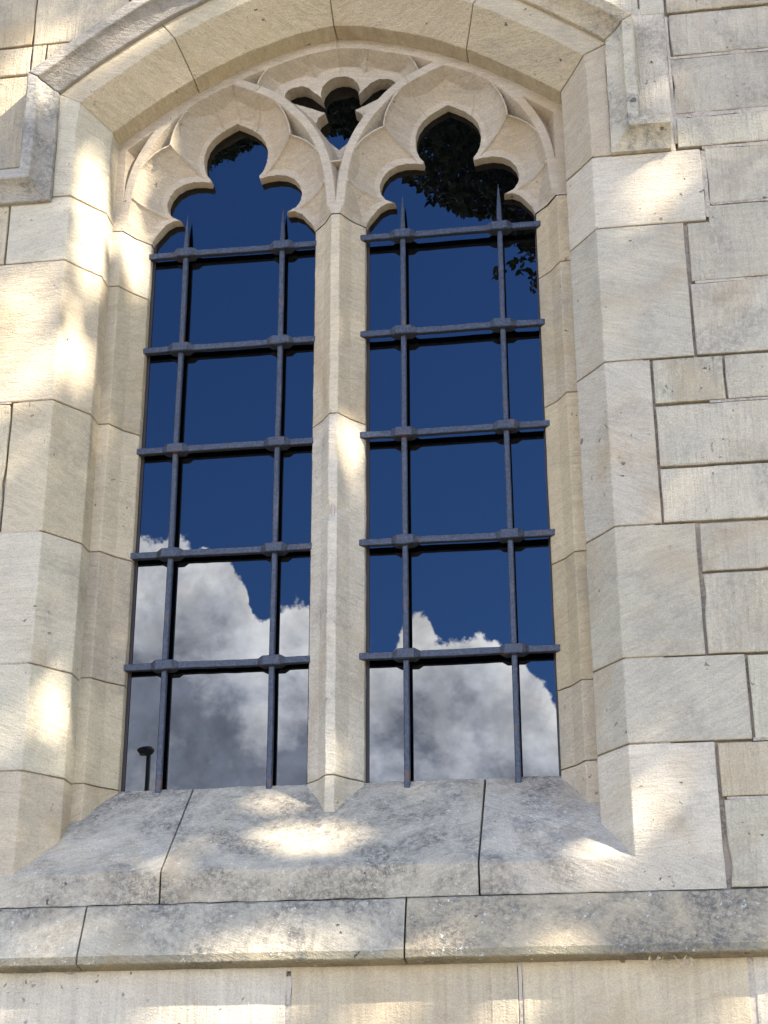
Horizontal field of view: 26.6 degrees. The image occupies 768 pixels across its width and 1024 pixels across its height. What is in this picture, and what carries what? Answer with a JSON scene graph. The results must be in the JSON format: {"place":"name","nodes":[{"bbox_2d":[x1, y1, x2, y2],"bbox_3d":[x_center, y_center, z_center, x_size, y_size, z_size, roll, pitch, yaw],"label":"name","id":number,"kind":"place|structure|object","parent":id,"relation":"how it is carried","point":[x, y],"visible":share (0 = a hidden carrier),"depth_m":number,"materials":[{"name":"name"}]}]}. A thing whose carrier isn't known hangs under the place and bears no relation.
{"place":"outdoors","nodes":[
{"label":"outdoors","id":0,"kind":"place"},
{"bbox_2d":[0,0,767,1023],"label":"church wall","id":1,"kind":"structure","parent":0,"point":[582,958],"depth_m":3.77,"materials":[{"name":"stone"}]},
{"bbox_2d":[0,0,751,908],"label":"gothic window","id":2,"kind":"structure","parent":1,"relation":"attached to","point":[152,126],"depth_m":4.40,"materials":[{"name":"stone"}]},
{"bbox_2d":[123,209,316,792],"bbox_3d":[-0.446,-0.073,4.518,0.576,1.794,0.043,-3,-23,8],"label":"iron grille","id":3,"kind":"object","parent":2,"relation":"attached to","point":[171,554],"visible":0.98,"depth_m":4.52,"materials":[{"name":"grey metal"}]},
{"bbox_2d":[359,186,560,786],"bbox_3d":[0.194,-0.119,4.427,0.576,1.806,0.043,-3,-23,8],"label":"iron grille","id":4,"kind":"object","parent":2,"relation":"attached to","point":[506,426],"visible":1,"depth_m":4.43,"materials":[{"name":"grey metal"}]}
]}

